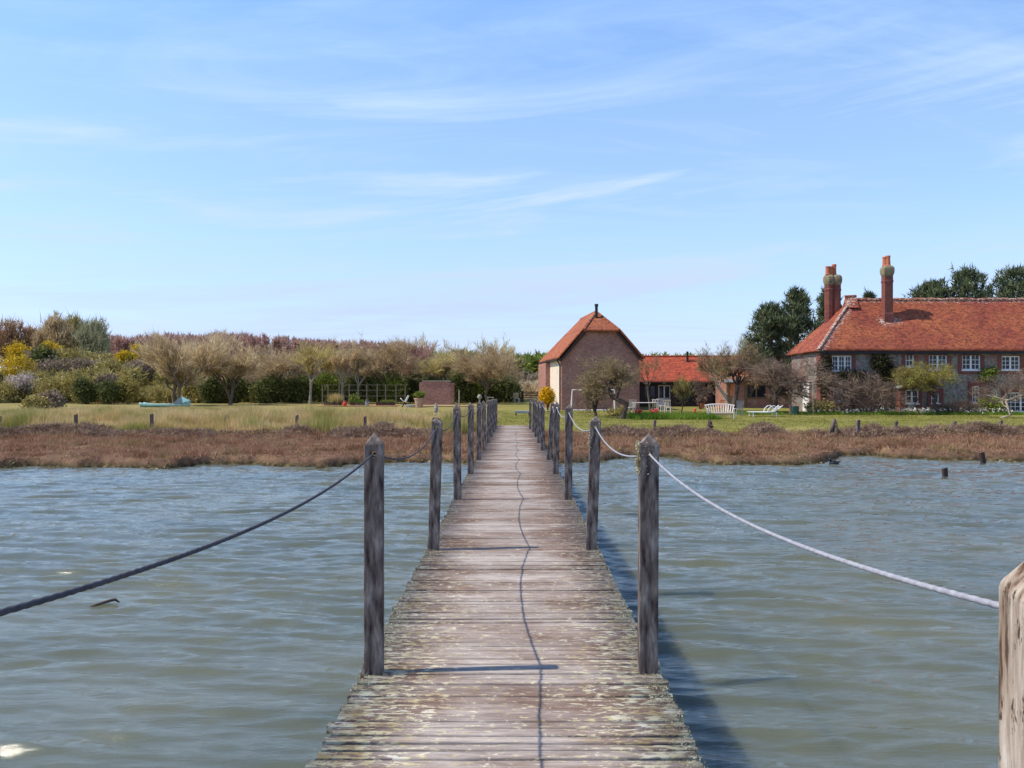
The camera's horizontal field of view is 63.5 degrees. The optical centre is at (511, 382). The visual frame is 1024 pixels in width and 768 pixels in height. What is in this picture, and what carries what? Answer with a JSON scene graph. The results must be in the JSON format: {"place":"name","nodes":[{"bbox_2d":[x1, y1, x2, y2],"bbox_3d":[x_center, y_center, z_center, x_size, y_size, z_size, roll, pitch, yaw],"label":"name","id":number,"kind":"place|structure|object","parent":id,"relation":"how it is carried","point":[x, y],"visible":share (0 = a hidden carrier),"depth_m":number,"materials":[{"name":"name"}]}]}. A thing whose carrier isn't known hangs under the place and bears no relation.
{"place":"outdoors","nodes":[
{"label":"outdoors","id":0,"kind":"place"},
{"bbox_2d":[0,455,1023,767],"bbox_3d":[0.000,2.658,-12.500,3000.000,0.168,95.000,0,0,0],"label":"water","id":1,"kind":"structure","parent":0,"point":[244,651],"depth_m":9.86,"materials":[{"name":"liquid"}]},
{"bbox_2d":[305,398,1023,767],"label":"jetty","id":2,"kind":"object","parent":1,"relation":"in","point":[513,634],"visible":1,"depth_m":4.15,"materials":[{"name":"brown wood"}]},
{"bbox_2d":[0,403,495,615],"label":"handrail rope","id":3,"kind":"object","parent":2,"relation":"attached to","point":[41,600],"visible":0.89,"depth_m":1.62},
{"bbox_2d":[530,400,998,608],"bbox_3d":[0.747,0.538,14.968,0.125,0.495,33.865,0,0,0],"label":"handrail rope","id":4,"kind":"object","parent":2,"relation":"attached to","point":[963,596],"visible":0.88,"depth_m":1.64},
{"bbox_2d":[0,398,1023,468],"bbox_3d":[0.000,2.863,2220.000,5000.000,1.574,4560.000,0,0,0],"label":"ground","id":5,"kind":"structure","parent":0,"point":[105,461],"depth_m":28.75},
{"bbox_2d":[0,376,21,402],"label":"shrub","id":6,"kind":"object","parent":5,"relation":"on","point":[3,387],"visible":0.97,"depth_m":83.72,"materials":[{"name":"green plant"}]},
{"bbox_2d":[0,312,31,368],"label":"skyline tree","id":7,"kind":"object","parent":5,"relation":"on","point":[10,334],"visible":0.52,"depth_m":164.86,"materials":[{"name":"brown plant"}]},
{"bbox_2d":[0,338,31,359],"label":"gorse bush","id":8,"kind":"object","parent":5,"relation":"on","point":[18,348],"visible":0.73,"depth_m":120.95,"materials":[{"name":"yellow plant"}]},
{"bbox_2d":[0,352,36,380],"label":"gorse bush","id":9,"kind":"object","parent":5,"relation":"on","point":[17,362],"visible":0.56,"depth_m":103.77,"materials":[{"name":"yellow plant"}]},
{"bbox_2d":[3,370,41,398],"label":"shrub","id":10,"kind":"object","parent":5,"relation":"on","point":[23,382],"visible":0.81,"depth_m":85.31,"materials":[{"name":"grey plant"}]},
{"bbox_2d":[17,321,39,350],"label":"skyline tree","id":11,"kind":"object","parent":5,"relation":"on","point":[27,332],"visible":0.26,"depth_m":165.94,"materials":[{"name":"brown plant"}]},
{"bbox_2d":[19,394,51,409],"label":"shrub","id":12,"kind":"object","parent":5,"relation":"on","point":[30,400],"visible":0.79,"depth_m":59.59,"materials":[{"name":"green plant"}]},
{"bbox_2d":[27,342,61,366],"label":"conifer bush","id":13,"kind":"object","parent":5,"relation":"on","point":[41,354],"visible":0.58,"depth_m":111.31,"materials":[{"name":"green plant"}]},
{"bbox_2d":[29,355,68,374],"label":"shrub","id":14,"kind":"object","parent":5,"relation":"on","point":[48,365],"visible":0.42,"depth_m":107.26,"materials":[{"name":"grey plant"}]},
{"bbox_2d":[30,373,71,402],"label":"shrub","id":15,"kind":"object","parent":5,"relation":"on","point":[45,385],"visible":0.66,"depth_m":82.34,"materials":[{"name":"green plant"}]},
{"bbox_2d":[37,389,70,407],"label":"shrub","id":16,"kind":"object","parent":5,"relation":"on","point":[56,398],"visible":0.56,"depth_m":65.64,"materials":[{"name":"grey plant"}]},
{"bbox_2d":[30,309,78,350],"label":"skyline tree","id":17,"kind":"object","parent":5,"relation":"on","point":[54,328],"visible":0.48,"depth_m":148.08,"materials":[{"name":"grey plant"}]},
{"bbox_2d":[63,307,85,350],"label":"skyline tree","id":18,"kind":"object","parent":5,"relation":"on","point":[77,319],"visible":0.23,"depth_m":152.99,"materials":[{"name":"green plant"}]},
{"bbox_2d":[58,370,103,403],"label":"shrub","id":19,"kind":"object","parent":5,"relation":"on","point":[70,377],"visible":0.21,"depth_m":81.20,"materials":[{"name":"green plant"}]},
{"bbox_2d":[61,356,103,372],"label":"shrub","id":20,"kind":"object","parent":5,"relation":"on","point":[74,364],"visible":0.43,"depth_m":109.30,"materials":[{"name":"grey plant"}]},
{"bbox_2d":[68,375,99,403],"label":"shrub","id":21,"kind":"object","parent":5,"relation":"on","point":[85,391],"visible":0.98,"depth_m":79.56,"materials":[{"name":"green plant"}]},
{"bbox_2d":[56,346,113,366],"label":"shrub","id":22,"kind":"object","parent":5,"relation":"on","point":[69,354],"visible":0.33,"depth_m":118.95,"materials":[{"name":"green plant"}]},
{"bbox_2d":[70,311,115,360],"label":"skyline tree","id":23,"kind":"object","parent":5,"relation":"on","point":[92,336],"visible":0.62,"depth_m":145.21,"materials":[{"name":"green plant"}]},
{"bbox_2d":[89,371,119,403],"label":"shrub","id":24,"kind":"object","parent":5,"relation":"on","point":[112,378],"visible":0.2,"depth_m":81.54,"materials":[{"name":"brown plant"}]},
{"bbox_2d":[86,353,127,373],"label":"shrub","id":25,"kind":"object","parent":5,"relation":"on","point":[108,363],"visible":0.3,"depth_m":105.07,"materials":[{"name":"green plant"}]},
{"bbox_2d":[94,378,124,404],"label":"shrub","id":26,"kind":"object","parent":5,"relation":"on","point":[109,391],"visible":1,"depth_m":78.60,"materials":[{"name":"green plant"}]},
{"bbox_2d":[113,349,138,363],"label":"gorse bush","id":27,"kind":"object","parent":5,"relation":"on","point":[123,355],"visible":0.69,"depth_m":119.35,"materials":[{"name":"yellow plant"}]},
{"bbox_2d":[113,374,142,403],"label":"shrub","id":28,"kind":"object","parent":5,"relation":"on","point":[129,389],"visible":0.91,"depth_m":79.64,"materials":[{"name":"green plant"}]},
{"bbox_2d":[0,359,272,402],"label":"scrub","id":29,"kind":"object","parent":5,"relation":"on","point":[156,389],"visible":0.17,"depth_m":97.86,"materials":[{"name":"green plant"}]},
{"bbox_2d":[124,356,157,382],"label":"shrub","id":30,"kind":"object","parent":5,"relation":"on","point":[149,369],"visible":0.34,"depth_m":102.37,"materials":[{"name":"grey plant"}]},
{"bbox_2d":[139,396,189,406],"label":"rowing boat","id":31,"kind":"object","parent":5,"relation":"on","point":[182,401],"visible":0.72,"depth_m":69.61,"materials":[{"name":"teal paint"}]},
{"bbox_2d":[132,329,244,403],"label":"willow","id":32,"kind":"object","parent":5,"relation":"on","point":[172,365],"visible":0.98,"depth_m":74.18,"materials":[{"name":"grey plant"}]},
{"bbox_2d":[175,379,207,401],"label":"evergreen bush","id":33,"kind":"object","parent":5,"relation":"on","point":[186,391],"visible":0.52,"depth_m":83.93,"materials":[{"name":"green plant"}]},
{"bbox_2d":[197,376,226,403],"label":"evergreen bush","id":34,"kind":"object","parent":5,"relation":"on","point":[210,390],"visible":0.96,"depth_m":82.45,"materials":[{"name":"green plant"}]},
{"bbox_2d":[169,326,262,404],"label":"willow","id":35,"kind":"object","parent":5,"relation":"on","point":[248,360],"visible":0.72,"depth_m":76.51,"materials":[{"name":"grey plant"}]},
{"bbox_2d":[221,375,248,402],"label":"evergreen bush","id":36,"kind":"object","parent":5,"relation":"on","point":[241,388],"visible":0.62,"depth_m":83.56,"materials":[{"name":"green plant"}]},
{"bbox_2d":[0,400,502,434],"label":"tall grass","id":37,"kind":"structure","parent":5,"relation":"on","point":[246,417],"depth_m":39.08,"materials":[{"name":"plant"}]},
{"bbox_2d":[246,373,287,402],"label":"evergreen bush","id":38,"kind":"object","parent":5,"relation":"on","point":[266,389],"visible":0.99,"depth_m":82.47,"materials":[{"name":"green plant"}]},
{"bbox_2d":[106,329,437,375],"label":"woods","id":39,"kind":"object","parent":5,"relation":"on","point":[119,342],"visible":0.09,"depth_m":229.83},
{"bbox_2d":[246,342,310,402],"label":"bare tree","id":40,"kind":"object","parent":5,"relation":"on","point":[269,367],"visible":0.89,"depth_m":81.47,"materials":[{"name":"grey plant"}]},
{"bbox_2d":[276,372,317,402],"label":"evergreen bush","id":41,"kind":"object","parent":5,"relation":"on","point":[299,391],"visible":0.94,"depth_m":83.26,"materials":[{"name":"green plant"}]},
{"bbox_2d":[282,336,347,403],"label":"willow","id":42,"kind":"object","parent":5,"relation":"on","point":[308,368],"visible":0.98,"depth_m":79.90,"materials":[{"name":"beige plant"}]},
{"bbox_2d":[307,370,344,401],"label":"evergreen bush","id":43,"kind":"object","parent":5,"relation":"on","point":[324,379],"visible":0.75,"depth_m":84.11,"materials":[{"name":"green plant"}]},
{"bbox_2d":[322,335,373,401],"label":"bare tree","id":44,"kind":"object","parent":5,"relation":"on","point":[341,360],"visible":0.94,"depth_m":81.52,"materials":[{"name":"beige plant"}]},
{"bbox_2d":[340,372,380,402],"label":"evergreen bush","id":45,"kind":"object","parent":5,"relation":"on","point":[370,383],"visible":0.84,"depth_m":82.19,"materials":[{"name":"green plant"}]},
{"bbox_2d":[322,383,405,404],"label":"trellis fence","id":46,"kind":"object","parent":5,"relation":"on","point":[366,392],"visible":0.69,"depth_m":78.45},
{"bbox_2d":[213,347,522,398],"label":"thicket","id":47,"kind":"object","parent":5,"relation":"on","point":[295,371],"visible":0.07,"depth_m":93.44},
{"bbox_2d":[242,374,522,402],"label":"undergrowth","id":48,"kind":"object","parent":5,"relation":"on","point":[509,398],"visible":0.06,"depth_m":87.91,"materials":[{"name":"green plant"}]},
{"bbox_2d":[348,331,424,399],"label":"bare tree","id":49,"kind":"object","parent":5,"relation":"on","point":[391,352],"visible":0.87,"depth_m":81.56,"materials":[{"name":"grey plant"}]},
{"bbox_2d":[375,364,412,401],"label":"evergreen bush","id":50,"kind":"object","parent":5,"relation":"on","point":[390,387],"visible":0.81,"depth_m":83.26,"materials":[{"name":"green plant"}]},
{"bbox_2d":[404,372,427,402],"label":"evergreen bush","id":51,"kind":"object","parent":5,"relation":"on","point":[414,388],"visible":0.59,"depth_m":84.50,"materials":[{"name":"green plant"}]},
{"bbox_2d":[397,342,438,375],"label":"bare tree","id":52,"kind":"object","parent":5,"relation":"on","point":[417,352],"visible":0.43,"depth_m":90.15,"materials":[{"name":"brown plant"}]},
{"bbox_2d":[409,346,463,380],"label":"bare tree","id":53,"kind":"object","parent":5,"relation":"on","point":[433,365],"visible":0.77,"depth_m":84.10,"materials":[{"name":"grey plant"}]},
{"bbox_2d":[419,381,454,404],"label":"brick screen wall","id":54,"kind":"structure","parent":5,"relation":"on","point":[440,392],"depth_m":78.00,"materials":[{"name":"brick"}]},
{"bbox_2d":[446,367,479,402],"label":"evergreen bush","id":55,"kind":"object","parent":5,"relation":"on","point":[458,379],"visible":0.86,"depth_m":82.49,"materials":[{"name":"green plant"}]},
{"bbox_2d":[463,375,485,402],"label":"evergreen bush","id":56,"kind":"object","parent":5,"relation":"on","point":[478,387],"visible":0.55,"depth_m":83.30,"materials":[{"name":"green plant"}]},
{"bbox_2d":[438,338,530,403],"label":"bare tree","id":57,"kind":"object","parent":5,"relation":"on","point":[486,368],"visible":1,"depth_m":79.64,"materials":[{"name":"grey plant"}]},
{"bbox_2d":[473,331,514,372],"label":"bare tree","id":58,"kind":"object","parent":5,"relation":"on","point":[496,348],"visible":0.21,"depth_m":97.14,"materials":[{"name":"beige plant"}]},
{"bbox_2d":[482,372,519,401],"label":"evergreen bush","id":59,"kind":"object","parent":5,"relation":"on","point":[502,389],"visible":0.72,"depth_m":84.26,"materials":[{"name":"green plant"}]},
{"bbox_2d":[0,426,1023,461],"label":"saltmarsh plants","id":60,"kind":"object","parent":5,"relation":"on","point":[164,447],"visible":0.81,"depth_m":30.27,"materials":[{"name":"plant"}]},
{"bbox_2d":[0,419,1023,438],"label":"bank scrub","id":61,"kind":"object","parent":5,"relation":"on","point":[867,430],"visible":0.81,"depth_m":35.41,"materials":[{"name":"plant"}]},
{"bbox_2d":[518,379,537,398],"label":"reeds","id":62,"kind":"object","parent":5,"relation":"on","point":[530,386],"visible":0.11,"depth_m":109.64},
{"bbox_2d":[536,384,559,411],"bbox_3d":[2.563,1.154,58.951,1.724,2.112,1.484,0,0,0],"label":"forsythia bush","id":63,"kind":"object","parent":5,"relation":"on","point":[546,396],"visible":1,"depth_m":58.71,"materials":[{"name":"yellow plant"}]},
{"bbox_2d":[434,348,695,374],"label":"woods","id":64,"kind":"object","parent":5,"relation":"on","point":[532,363],"visible":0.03,"depth_m":161.01,"materials":[{"name":"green plant"}]},
{"bbox_2d":[538,304,644,409],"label":"brick barn","id":65,"kind":"structure","parent":5,"relation":"on","point":[595,331],"depth_m":62.55,"materials":[{"name":"brick"}]},
{"bbox_2d":[577,370,608,415],"bbox_3d":[5.082,0.777,50.827,1.986,3.246,1.717,0,0,-41],"label":"garden tree","id":66,"kind":"object","parent":5,"relation":"on","point":[594,406],"visible":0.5,"depth_m":50.80,"materials":[{"name":"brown plant"}]},
{"bbox_2d":[569,350,638,418],"bbox_3d":[5.312,0.127,48.373,3.848,4.546,6.209,0,0,-7],"label":"garden tree","id":67,"kind":"object","parent":5,"relation":"on","point":[613,375],"visible":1,"depth_m":47.70,"materials":[{"name":"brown plant"}]},
{"bbox_2d":[279,410,1023,431],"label":"lawn grass","id":68,"kind":"structure","parent":5,"relation":"on","point":[718,421],"depth_m":45.52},
{"bbox_2d":[635,353,668,410],"bbox_3d":[10.059,0.007,59.688,2.604,4.786,1.552,0,0,0],"label":"garden tree","id":69,"kind":"object","parent":5,"relation":"on","point":[655,366],"visible":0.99,"depth_m":59.76,"materials":[{"name":"brown plant"}]},
{"bbox_2d":[671,373,697,411],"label":"garden tree","id":70,"kind":"object","parent":5,"relation":"on","point":[682,388],"visible":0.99,"depth_m":49.85,"materials":[{"name":"green plant"}]},
{"bbox_2d":[690,377,717,408],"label":"garden tree","id":71,"kind":"object","parent":5,"relation":"on","point":[701,389],"visible":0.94,"depth_m":64.45,"materials":[{"name":"brown plant"}]},
{"bbox_2d":[689,344,733,410],"bbox_3d":[14.805,-0.450,60.302,3.704,5.700,5.250,0,0,0],"label":"garden tree","id":72,"kind":"object","parent":5,"relation":"on","point":[705,365],"visible":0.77,"depth_m":60.53,"materials":[{"name":"brown plant"}]},
{"bbox_2d":[639,351,791,406],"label":"annexe","id":73,"kind":"structure","parent":5,"relation":"on","point":[677,366],"depth_m":72.10,"materials":[{"name":"red tile"}]},
{"bbox_2d":[644,385,655,401],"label":"window","id":74,"kind":"structure","parent":73,"relation":"in","point":[652,388],"depth_m":72.10,"materials":[{"name":"black glass"}]},
{"bbox_2d":[658,385,669,398],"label":"window","id":75,"kind":"structure","parent":73,"relation":"in","point":[663,392],"depth_m":72.10,"materials":[{"name":"paint"}]},
{"bbox_2d":[704,404,734,418],"bbox_3d":[12.117,1.670,48.186,1.735,0.860,0.820,0,0,8],"label":"slatted bench","id":76,"kind":"object","parent":5,"relation":"on","point":[723,412],"visible":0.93,"depth_m":48.34,"materials":[{"name":"paint"}]},
{"bbox_2d":[710,341,762,411],"bbox_3d":[16.068,-0.380,58.748,4.450,5.559,3.721,0,0,-35],"label":"garden tree","id":77,"kind":"object","parent":5,"relation":"on","point":[732,373],"visible":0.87,"depth_m":58.61,"materials":[{"name":"brown plant"}]},
{"bbox_2d":[732,329,757,354],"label":"bare tree","id":78,"kind":"object","parent":5,"relation":"on","point":[745,342],"visible":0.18,"depth_m":78.47,"materials":[{"name":"brown plant"}]},
{"bbox_2d":[713,375,791,407],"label":"garden room","id":79,"kind":"object","parent":5,"relation":"on","point":[758,398],"visible":0.2,"depth_m":68.00,"materials":[{"name":"brick"}]},
{"bbox_2d":[747,385,766,398],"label":"window","id":80,"kind":"structure","parent":79,"relation":"in","point":[757,394],"depth_m":68.10,"materials":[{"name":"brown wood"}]},
{"bbox_2d":[744,300,796,373],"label":"pine tree","id":81,"kind":"object","parent":5,"relation":"on","point":[770,324],"visible":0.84,"depth_m":72.30,"materials":[{"name":"green plant"}]},
{"bbox_2d":[733,350,861,413],"bbox_3d":[18.698,0.074,54.298,9.039,4.651,6.750,0,0,0],"label":"garden tree","id":82,"kind":"object","parent":5,"relation":"on","point":[794,379],"visible":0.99,"depth_m":54.42,"materials":[{"name":"brown plant"}]},
{"bbox_2d":[773,283,822,355],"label":"pine tree","id":83,"kind":"object","parent":5,"relation":"on","point":[798,306],"visible":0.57,"depth_m":75.14,"materials":[{"name":"green plant"}]},
{"bbox_2d":[802,398,837,413],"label":"shrub","id":84,"kind":"object","parent":5,"relation":"on","point":[827,406],"visible":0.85,"depth_m":54.08,"materials":[{"name":"green plant"}]},
{"bbox_2d":[626,410,1023,419],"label":"bulb leaves","id":85,"kind":"object","parent":5,"relation":"on","point":[661,415],"visible":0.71,"depth_m":53.19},
{"bbox_2d":[811,285,844,328],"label":"pine tree","id":86,"kind":"object","parent":5,"relation":"on","point":[820,308],"visible":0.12,"depth_m":78.73,"materials":[{"name":"green plant"}]},
{"bbox_2d":[821,370,913,412],"bbox_3d":[23.310,0.663,54.174,5.280,3.474,6.042,0,0,0],"label":"rose shrub","id":87,"kind":"object","parent":5,"relation":"on","point":[889,395],"visible":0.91,"depth_m":53.80,"materials":[{"name":"brown plant"}]},
{"bbox_2d":[787,255,1023,412],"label":"farmhouse","id":88,"kind":"object","parent":5,"relation":"on","point":[966,339],"visible":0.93,"depth_m":57.65,"materials":[{"name":"red tile"}]},
{"bbox_2d":[814,352,834,400],"bbox_3d":[21.455,-0.072,56.570,1.814,4.348,0.780,0,0,0],"label":"climbing plant","id":89,"kind":"object","parent":88,"relation":"attached to","point":[825,362],"visible":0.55,"depth_m":56.67,"materials":[{"name":"green plant"}]},
{"bbox_2d":[831,356,851,371],"bbox_3d":[22.704,-1.273,57.050,1.469,1.144,0.180,0,0,0],"label":"window","id":90,"kind":"structure","parent":88,"relation":"in","point":[840,362],"depth_m":57.09,"materials":[{"name":"white paint"}]},
{"bbox_2d":[834,367,870,410],"bbox_3d":[23.350,0.419,56.593,2.504,3.374,0.735,0,0,0],"label":"climbing plant","id":91,"kind":"object","parent":88,"relation":"attached to","point":[843,376],"visible":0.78,"depth_m":56.66,"materials":[{"name":"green plant"}]},
{"bbox_2d":[869,351,898,410],"bbox_3d":[25.475,-0.128,56.574,2.215,4.464,0.772,0,0,0],"label":"climbing plant","id":92,"kind":"object","parent":88,"relation":"attached to","point":[885,362],"visible":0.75,"depth_m":56.65,"materials":[{"name":"green plant"}]},
{"bbox_2d":[929,355,946,370],"bbox_3d":[29.326,-1.356,57.050,1.387,1.144,0.180,0,0,0],"label":"window","id":93,"kind":"structure","parent":88,"relation":"in","point":[932,358],"depth_m":57.10,"materials":[{"name":"white paint"}]},
{"bbox_2d":[961,355,979,370],"bbox_3d":[31.612,-1.361,57.050,1.387,1.155,0.180,0,0,0],"label":"window","id":94,"kind":"structure","parent":88,"relation":"in","point":[969,362],"depth_m":57.10,"materials":[{"name":"white paint"}]},
{"bbox_2d":[978,364,1003,397],"bbox_3d":[32.801,0.389,56.589,1.631,3.426,0.742,0,0,0],"label":"climbing plant","id":95,"kind":"object","parent":88,"relation":"attached to","point":[990,372],"visible":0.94,"depth_m":56.69,"materials":[{"name":"green plant"}]},
{"bbox_2d":[1001,356,1019,370],"bbox_3d":[34.338,-1.301,57.050,1.387,1.034,0.180,0,0,0],"label":"window","id":96,"kind":"structure","parent":88,"relation":"in","point":[1013,362],"depth_m":57.10,"materials":[{"name":"white paint"}]},
{"bbox_2d":[1007,392,1023,411],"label":"french door","id":97,"kind":"structure","parent":88,"relation":"in","point":[1017,405],"depth_m":57.10,"materials":[{"name":"white paint"}]},
{"bbox_2d":[891,364,927,414],"bbox_3d":[25.439,0.544,53.138,2.308,3.612,1.964,0,0,0],"label":"garden tree","id":98,"kind":"object","parent":5,"relation":"on","point":[906,375],"visible":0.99,"depth_m":52.87,"materials":[{"name":"green plant"}]},
{"bbox_2d":[807,407,1017,413],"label":"white daffodils","id":99,"kind":"object","parent":5,"relation":"on","point":[925,410],"visible":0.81,"depth_m":53.99,"materials":[{"name":"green plant"}]},
{"bbox_2d":[889,359,963,413],"bbox_3d":[27.256,0.381,54.148,5.244,4.037,4.459,0,0,-24],"label":"garden tree","id":100,"kind":"object","parent":5,"relation":"on","point":[930,380],"visible":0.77,"depth_m":53.55,"materials":[{"name":"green plant"}]},
{"bbox_2d":[902,277,956,297],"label":"pine tree","id":101,"kind":"object","parent":5,"relation":"on","point":[932,289],"visible":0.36,"depth_m":79.20,"materials":[{"name":"green plant"}]},
{"bbox_2d":[928,397,989,412],"bbox_3d":[29.357,1.543,54.418,3.944,1.361,3.126,0,0,0],"label":"shrub","id":102,"kind":"object","parent":5,"relation":"on","point":[954,407],"visible":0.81,"depth_m":54.01,"materials":[{"name":"brown plant"}]},
{"bbox_2d":[944,262,1013,297],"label":"pine tree","id":103,"kind":"object","parent":5,"relation":"on","point":[963,285],"visible":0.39,"depth_m":78.19,"materials":[{"name":"green plant"}]},
{"bbox_2d":[976,394,1006,412],"bbox_3d":[31.425,1.478,54.423,1.838,1.498,1.840,0,0,-40],"label":"shrub","id":104,"kind":"object","parent":5,"relation":"on","point":[995,406],"visible":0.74,"depth_m":54.11,"materials":[{"name":"green plant"}]},
{"bbox_2d":[963,368,1023,417],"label":"garden tree","id":105,"kind":"object","parent":5,"relation":"on","point":[986,394],"visible":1,"depth_m":49.03,"materials":[{"name":"brown plant"}]},
{"bbox_2d":[980,263,1023,297],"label":"pine tree","id":106,"kind":"object","parent":5,"relation":"on","point":[1011,281],"visible":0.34,"depth_m":79.47,"materials":[{"name":"green plant"}]},
{"bbox_2d":[0,0,1023,369],"label":"sky","id":107,"kind":"structure","parent":0,"point":[461,171],"materials":[{"name":"blue"}]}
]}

